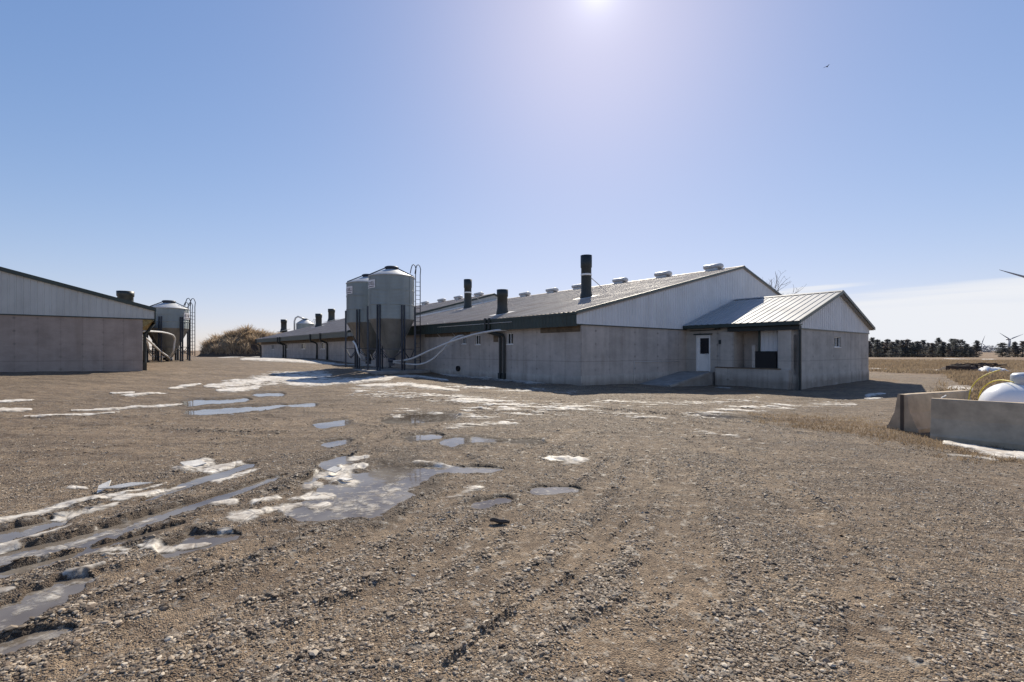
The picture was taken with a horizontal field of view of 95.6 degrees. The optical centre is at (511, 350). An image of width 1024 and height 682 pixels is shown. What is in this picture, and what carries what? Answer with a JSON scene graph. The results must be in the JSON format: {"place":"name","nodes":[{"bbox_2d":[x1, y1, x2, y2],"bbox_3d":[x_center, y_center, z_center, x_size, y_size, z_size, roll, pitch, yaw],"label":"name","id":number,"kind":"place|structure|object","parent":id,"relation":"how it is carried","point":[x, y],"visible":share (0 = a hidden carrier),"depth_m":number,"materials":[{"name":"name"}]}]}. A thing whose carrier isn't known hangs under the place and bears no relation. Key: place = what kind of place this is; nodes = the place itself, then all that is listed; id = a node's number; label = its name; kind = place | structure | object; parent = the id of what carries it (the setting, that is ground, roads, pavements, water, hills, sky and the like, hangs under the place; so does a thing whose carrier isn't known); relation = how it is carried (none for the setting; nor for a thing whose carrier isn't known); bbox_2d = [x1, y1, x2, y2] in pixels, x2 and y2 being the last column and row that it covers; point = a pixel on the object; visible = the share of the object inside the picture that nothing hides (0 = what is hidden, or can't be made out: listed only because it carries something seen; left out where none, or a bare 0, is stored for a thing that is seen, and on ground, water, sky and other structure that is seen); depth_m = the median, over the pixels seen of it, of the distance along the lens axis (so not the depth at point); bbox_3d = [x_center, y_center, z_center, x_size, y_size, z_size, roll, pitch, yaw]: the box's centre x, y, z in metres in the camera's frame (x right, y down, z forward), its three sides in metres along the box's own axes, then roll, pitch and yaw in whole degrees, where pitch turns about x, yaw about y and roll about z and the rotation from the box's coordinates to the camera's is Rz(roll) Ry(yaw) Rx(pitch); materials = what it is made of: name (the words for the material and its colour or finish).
{"place":"outdoors","nodes":[
{"label":"outdoors","id":0,"kind":"place"},
{"bbox_2d":[0,388,997,675],"bbox_3d":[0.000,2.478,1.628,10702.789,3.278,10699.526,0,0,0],"label":"ice","id":1,"kind":"structure","parent":0,"point":[208,466],"depth_m":4.79,"materials":[{"name":"white ice"}]},
{"bbox_2d":[97,480,110,493],"bbox_3d":[-4.630,1.549,5.261,0.100,0.096,0.218,0,0,-32],"label":"ice plate","id":2,"kind":"object","parent":1,"relation":"on","point":[106,484],"visible":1,"depth_m":5.27,"materials":[{"name":"white ice"}]},
{"bbox_2d":[98,482,152,488],"bbox_3d":[-4.413,1.544,5.310,0.507,0.046,0.062,0,0,-31],"label":"ice plate","id":3,"kind":"object","parent":1,"relation":"on","point":[125,485],"visible":1,"depth_m":5.30,"materials":[{"name":"white ice"}]},
{"bbox_2d":[180,460,205,466],"bbox_3d":[-4.423,1.563,6.429,0.298,0.049,0.220,0,0,33],"label":"ice plate","id":4,"kind":"object","parent":1,"relation":"on","point":[194,463],"visible":0.95,"depth_m":6.41,"materials":[{"name":"white ice"}]},
{"bbox_2d":[327,466,341,472],"bbox_3d":[-2.307,1.546,6.021,0.162,0.069,0.107,0,0,5],"label":"ice plate","id":5,"kind":"object","parent":1,"relation":"on","point":[334,469],"visible":1,"depth_m":6.01,"materials":[{"name":"white ice"}]},
{"bbox_2d":[337,477,352,480],"bbox_3d":[-2.054,1.585,5.715,0.181,0.019,0.081,0,0,27],"label":"ice plate","id":6,"kind":"object","parent":1,"relation":"on","point":[345,479],"visible":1,"depth_m":5.70,"materials":[{"name":"white ice"}]},
{"bbox_2d":[0,393,772,654],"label":"puddle water","id":7,"kind":"structure","parent":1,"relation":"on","point":[37,603],"depth_m":4.91,"materials":[{"name":"grey liquid"}]},
{"bbox_2d":[0,351,1023,681],"bbox_3d":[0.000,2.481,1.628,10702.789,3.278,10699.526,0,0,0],"label":"ground","id":8,"kind":"structure","parent":0,"point":[58,393],"depth_m":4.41,"materials":[{"name":"brown gravel"}]},
{"bbox_2d":[0,267,155,371],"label":"barn","id":9,"kind":"structure","parent":8,"relation":"on","point":[48,325],"depth_m":22.66,"materials":[{"name":"concrete"}]},
{"bbox_2d":[146,340,164,357],"bbox_3d":[-27.369,-0.066,35.034,0.807,1.437,13.334,0,0,-31],"label":"feed pipe","id":10,"kind":"object","parent":9,"relation":"attached to","point":[147,342],"visible":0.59,"depth_m":35.77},
{"bbox_2d":[143,330,175,359],"bbox_3d":[-24.788,-0.302,32.883,0.827,2.117,9.638,0,0,-29],"label":"feed pipe","id":11,"kind":"object","parent":9,"relation":"attached to","point":[171,354],"visible":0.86,"depth_m":35.22,"materials":[{"name":"white plastic"}]},
{"bbox_2d":[148,302,192,360],"bbox_3d":[-30.404,-1.628,40.985,3.678,5.460,3.100,0,0,-36],"label":"feed silo","id":12,"kind":"object","parent":8,"relation":"on","point":[153,340],"visible":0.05,"depth_m":41.61,"materials":[{"name":"metal"}]},
{"bbox_2d":[146,298,195,361],"bbox_3d":[-27.625,-1.598,37.573,3.331,5.443,2.860,0,0,-36],"label":"feed silo","id":13,"kind":"object","parent":8,"relation":"on","point":[173,318],"visible":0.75,"depth_m":36.88,"materials":[{"name":"metal"}]},
{"bbox_2d":[146,337,169,360],"bbox_3d":[-25.186,-0.005,32.904,0.425,1.827,10.524,0,0,-27],"label":"feed pipe","id":14,"kind":"object","parent":13,"relation":"attached to","point":[155,346],"visible":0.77,"depth_m":33.77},
{"bbox_2d":[196,344,259,356],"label":"mound","id":15,"kind":"object","parent":8,"relation":"on","point":[254,347],"visible":0.16,"depth_m":82.49,"materials":[{"name":"brown soil"}]},
{"bbox_2d":[197,323,279,354],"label":"dry brush","id":16,"kind":"object","parent":15,"relation":"on","point":[242,339],"visible":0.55,"depth_m":84.32,"materials":[{"name":"brown plant"}]},
{"bbox_2d":[296,318,314,328],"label":"feed silo","id":17,"kind":"object","parent":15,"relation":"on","point":[303,323],"visible":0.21,"depth_m":85.88,"materials":[{"name":"metal"}]},
{"bbox_2d":[294,316,303,329],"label":"vent pipe","id":18,"kind":"object","parent":17,"relation":"attached to","point":[295,320],"visible":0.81,"depth_m":86.28,"materials":[{"name":"silver metal"}]},
{"bbox_2d":[255,292,496,362],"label":"barn","id":19,"kind":"structure","parent":8,"relation":"on","point":[319,339],"depth_m":54.36,"materials":[{"name":"concrete"}]},
{"bbox_2d":[352,367,429,374],"bbox_3d":[-9.472,1.594,33.150,3.800,0.550,8.000,0,0,-39],"label":"silo pad","id":20,"kind":"object","parent":8,"relation":"on","point":[387,370],"visible":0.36,"depth_m":30.32,"materials":[{"name":"concrete"}]},
{"bbox_2d":[345,274,395,368],"bbox_3d":[-10.660,-2.176,34.836,3.775,7.467,3.214,0,0,-17],"label":"feed silo","id":21,"kind":"object","parent":20,"relation":"on","point":[357,299],"visible":0.43,"depth_m":33.52,"materials":[{"name":"metal"}]},
{"bbox_2d":[352,341,366,361],"bbox_3d":[-11.161,0.099,33.871,0.905,1.616,1.874,0,0,0],"label":"feed pipe","id":22,"kind":"object","parent":21,"relation":"attached to","point":[361,358],"visible":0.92,"depth_m":33.10,"materials":[{"name":"grey metal"}]},
{"bbox_2d":[367,264,420,370],"bbox_3d":[-8.052,-2.122,31.530,3.678,7.575,3.100,0,0,-15],"label":"feed silo","id":23,"kind":"object","parent":20,"relation":"on","point":[391,312],"visible":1,"depth_m":30.40,"materials":[{"name":"metal"}]},
{"bbox_2d":[393,335,464,364],"bbox_3d":[-5.627,0.008,29.541,6.109,1.915,0.869,0,0,30],"label":"feed pipe","id":24,"kind":"object","parent":23,"relation":"attached to","point":[434,357],"visible":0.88,"depth_m":28.68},
{"bbox_2d":[393,329,508,361],"bbox_3d":[-4.278,-0.169,28.156,10.269,1.956,0.493,0,0,39],"label":"feed pipe","id":25,"kind":"object","parent":23,"relation":"attached to","point":[463,337],"visible":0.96,"depth_m":27.23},
{"bbox_2d":[490,517,509,523],"bbox_3d":[-0.112,1.583,4.308,0.195,0.051,0.054,0,0,19],"label":"stick","id":26,"kind":"object","parent":8,"relation":"on","point":[498,520],"visible":1,"depth_m":4.29,"materials":[{"name":"brown wood"}]},
{"bbox_2d":[0,357,1023,496],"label":"snow","id":27,"kind":"structure","parent":8,"relation":"on","point":[309,379],"depth_m":17.48,"materials":[{"name":"white snow"}]},
{"bbox_2d":[353,254,781,385],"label":"barn","id":28,"kind":"structure","parent":8,"relation":"on","point":[618,331],"depth_m":25.48,"materials":[{"name":"concrete"}]},
{"bbox_2d":[476,335,479,344],"bbox_3d":[-1.979,-0.601,27.362,0.160,0.603,0.586,0,0,-39],"label":"window","id":29,"kind":"structure","parent":28,"relation":"in","point":[477,336],"depth_m":27.44,"materials":[{"name":"white paint"}]},
{"bbox_2d":[506,333,512,344],"bbox_3d":[-0.074,-0.608,25.021,0.160,0.641,0.582,0,0,-39],"label":"window","id":30,"kind":"structure","parent":28,"relation":"in","point":[510,335],"depth_m":25.11,"materials":[{"name":"white paint"}]},
{"bbox_2d":[641,371,714,386],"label":"ramp","id":31,"kind":"structure","parent":8,"relation":"on","point":[685,378],"depth_m":24.15,"materials":[{"name":"concrete"}]},
{"bbox_2d":[683,290,874,389],"bbox_3d":[16.320,-0.260,27.831,12.367,6.120,6.042,0,0,-39],"label":"annex","id":32,"kind":"object","parent":8,"relation":"on","point":[801,341],"visible":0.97,"depth_m":24.68,"materials":[{"name":"concrete"}]},
{"bbox_2d":[696,335,709,371],"bbox_3d":[10.654,0.169,25.812,0.178,2.003,0.817,0,0,-39],"label":"door","id":33,"kind":"structure","parent":32,"relation":"in","point":[702,341],"depth_m":25.85,"materials":[{"name":"white paint"}]},
{"bbox_2d":[834,337,840,347],"bbox_3d":[17.959,-0.438,25.686,1.121,0.603,0.160,0,0,-39],"label":"window","id":34,"kind":"structure","parent":32,"relation":"in","point":[836,339],"depth_m":25.85,"materials":[{"name":"white glass"}]},
{"bbox_2d":[769,270,804,294],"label":"bare tree","id":35,"kind":"object","parent":8,"relation":"on","point":[782,283],"visible":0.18,"depth_m":98.97,"materials":[{"name":"brown plant"}]},
{"bbox_2d":[868,341,872,356],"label":"pine tree","id":36,"kind":"object","parent":8,"relation":"on","point":[869,348],"visible":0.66,"depth_m":204.20,"materials":[{"name":"green plant"}]},
{"bbox_2d":[869,337,876,356],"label":"pine tree","id":37,"kind":"object","parent":8,"relation":"on","point":[872,340],"visible":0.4,"depth_m":210.38,"materials":[{"name":"green plant"}]},
{"bbox_2d":[871,339,884,356],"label":"pine tree","id":38,"kind":"object","parent":8,"relation":"on","point":[878,345],"visible":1,"depth_m":196.72,"materials":[{"name":"green plant"}]},
{"bbox_2d":[740,411,1023,464],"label":"dead turf","id":39,"kind":"structure","parent":8,"relation":"on","point":[914,437],"depth_m":9.97,"materials":[{"name":"brown plant"}]},
{"bbox_2d":[878,341,886,356],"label":"pine tree","id":40,"kind":"object","parent":8,"relation":"on","point":[882,342],"visible":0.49,"depth_m":209.26,"materials":[{"name":"green plant"}]},
{"bbox_2d":[882,339,893,356],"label":"pine tree","id":41,"kind":"object","parent":8,"relation":"on","point":[886,344],"visible":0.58,"depth_m":206.63,"materials":[{"name":"green plant"}]},
{"bbox_2d":[885,341,899,356],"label":"pine tree","id":42,"kind":"object","parent":8,"relation":"on","point":[892,345],"visible":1,"depth_m":197.44,"materials":[{"name":"green plant"}]},
{"bbox_2d":[891,339,900,354],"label":"pine tree","id":43,"kind":"object","parent":8,"relation":"on","point":[897,342],"visible":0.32,"depth_m":212.06,"materials":[{"name":"green plant"}]},
{"bbox_2d":[897,340,907,356],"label":"pine tree","id":44,"kind":"object","parent":8,"relation":"on","point":[901,342],"visible":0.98,"depth_m":201.38,"materials":[{"name":"green plant"}]},
{"bbox_2d":[900,339,913,356],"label":"pine tree","id":45,"kind":"object","parent":8,"relation":"on","point":[909,344],"visible":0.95,"depth_m":200.74,"materials":[{"name":"green plant"}]},
{"bbox_2d":[910,341,925,356],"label":"pine tree","id":46,"kind":"object","parent":8,"relation":"on","point":[917,347],"visible":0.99,"depth_m":197.89,"materials":[{"name":"green plant"}]},
{"bbox_2d":[916,340,927,356],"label":"pine tree","id":47,"kind":"object","parent":8,"relation":"on","point":[923,343],"visible":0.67,"depth_m":205.88,"materials":[{"name":"green plant"}]},
{"bbox_2d":[887,390,970,432],"bbox_3d":[10.184,1.452,11.173,2.760,0.895,0.621,0,0,-24],"label":"concrete barrier","id":48,"kind":"object","parent":8,"relation":"on","point":[912,412],"visible":0.54,"depth_m":10.65,"materials":[{"name":"grey concrete"}]},
{"bbox_2d":[926,343,939,356],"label":"pine tree","id":49,"kind":"object","parent":8,"relation":"on","point":[932,347],"visible":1,"depth_m":196.70,"materials":[{"name":"green plant"}]},
{"bbox_2d":[931,337,943,356],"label":"pine tree","id":50,"kind":"object","parent":8,"relation":"on","point":[938,340],"visible":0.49,"depth_m":210.38,"materials":[{"name":"green plant"}]},
{"bbox_2d":[934,341,947,356],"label":"pine tree","id":51,"kind":"object","parent":8,"relation":"on","point":[942,346],"visible":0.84,"depth_m":205.12,"materials":[{"name":"green plant"}]},
{"bbox_2d":[868,359,1023,399],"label":"dry grass","id":52,"kind":"structure","parent":8,"relation":"on","point":[919,365],"depth_m":38.99,"materials":[{"name":"beige plant"}]},
{"bbox_2d":[945,343,953,356],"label":"pine tree","id":53,"kind":"object","parent":8,"relation":"on","point":[949,349],"visible":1,"depth_m":198.44,"materials":[{"name":"green plant"}]},
{"bbox_2d":[946,338,959,356],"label":"pine tree","id":54,"kind":"object","parent":8,"relation":"on","point":[950,339],"visible":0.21,"depth_m":212.64,"materials":[{"name":"green plant"}]},
{"bbox_2d":[949,339,963,356],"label":"pine tree","id":55,"kind":"object","parent":8,"relation":"on","point":[955,342],"visible":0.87,"depth_m":200.16,"materials":[{"name":"green plant"}]},
{"bbox_2d":[957,339,967,356],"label":"pine tree","id":56,"kind":"object","parent":8,"relation":"on","point":[964,344],"visible":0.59,"depth_m":201.97,"materials":[{"name":"green plant"}]},
{"bbox_2d":[964,344,969,356],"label":"pine tree","id":57,"kind":"object","parent":8,"relation":"on","point":[966,351],"visible":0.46,"depth_m":211.82,"materials":[{"name":"green plant"}]},
{"bbox_2d":[967,346,975,356],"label":"pine tree","id":58,"kind":"object","parent":8,"relation":"on","point":[971,349],"visible":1,"depth_m":197.48,"materials":[{"name":"green plant"}]},
{"bbox_2d":[939,363,1008,370],"bbox_3d":[42.625,1.551,42.551,5.477,0.839,3.270,0,0,0],"label":"rubble heap","id":59,"kind":"object","parent":8,"relation":"on","point":[977,366],"visible":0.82,"depth_m":41.99,"materials":[{"name":"black"}]},
{"bbox_2d":[930,398,1023,449],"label":"concrete barrier","id":60,"kind":"object","parent":8,"relation":"on","point":[999,424],"visible":0.94,"depth_m":9.16,"materials":[{"name":"grey concrete"}]},
{"bbox_2d":[972,340,982,356],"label":"pine tree","id":61,"kind":"object","parent":8,"relation":"on","point":[976,345],"visible":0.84,"depth_m":202.37,"materials":[{"name":"green plant"}]},
{"bbox_2d":[969,345,1023,351],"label":"wood","id":62,"kind":"object","parent":8,"relation":"on","point":[990,349],"visible":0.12,"depth_m":895.00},
{"bbox_2d":[978,372,1023,402],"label":"gas tank","id":63,"kind":"object","parent":8,"relation":"on","point":[1008,392],"visible":0.39,"depth_m":9.48,"materials":[{"name":"white metal"}]},
{"bbox_2d":[968,369,1000,399],"bbox_3d":[11.155,1.178,10.962,0.075,1.476,0.574,0,0,-28],"label":"gas hose","id":64,"kind":"object","parent":63,"relation":"attached to","point":[977,380],"visible":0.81,"depth_m":11.08,"materials":[{"name":"yellow rubber"}]},
{"bbox_2d":[978,379,1013,398],"bbox_3d":[10.418,1.185,10.039,0.058,1.140,1.248,0,0,20],"label":"gas hose","id":65,"kind":"object","parent":63,"relation":"on","point":[991,382],"visible":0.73,"depth_m":10.11,"materials":[{"name":"yellow rubber"}]},
{"bbox_2d":[991,342,1010,356],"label":"pine tree","id":66,"kind":"object","parent":8,"relation":"on","point":[1003,350],"visible":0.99,"depth_m":202.43,"materials":[{"name":"green plant"}]},
{"bbox_2d":[1000,333,1022,345],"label":"wind turbine","id":67,"kind":"object","parent":8,"relation":"on","point":[1009,341],"visible":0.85,"depth_m":1496.10,"materials":[{"name":"white metal"}]},
{"bbox_2d":[1001,270,1023,277],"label":"wind turbine","id":68,"kind":"object","parent":8,"relation":"on","point":[1014,274],"visible":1,"depth_m":428.87,"materials":[{"name":"white metal"}]},
{"bbox_2d":[1009,341,1019,356],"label":"pine tree","id":69,"kind":"object","parent":8,"relation":"on","point":[1014,346],"visible":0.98,"depth_m":204.77,"materials":[{"name":"green plant"}]},
{"bbox_2d":[1016,341,1023,356],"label":"pine tree","id":70,"kind":"object","parent":8,"relation":"on","point":[1021,348],"visible":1,"depth_m":203.04,"materials":[{"name":"green plant"}]},
{"bbox_2d":[0,0,1023,350],"label":"sky","id":71,"kind":"structure","parent":0,"point":[250,161],"materials":[{"name":"blue"}]}
]}

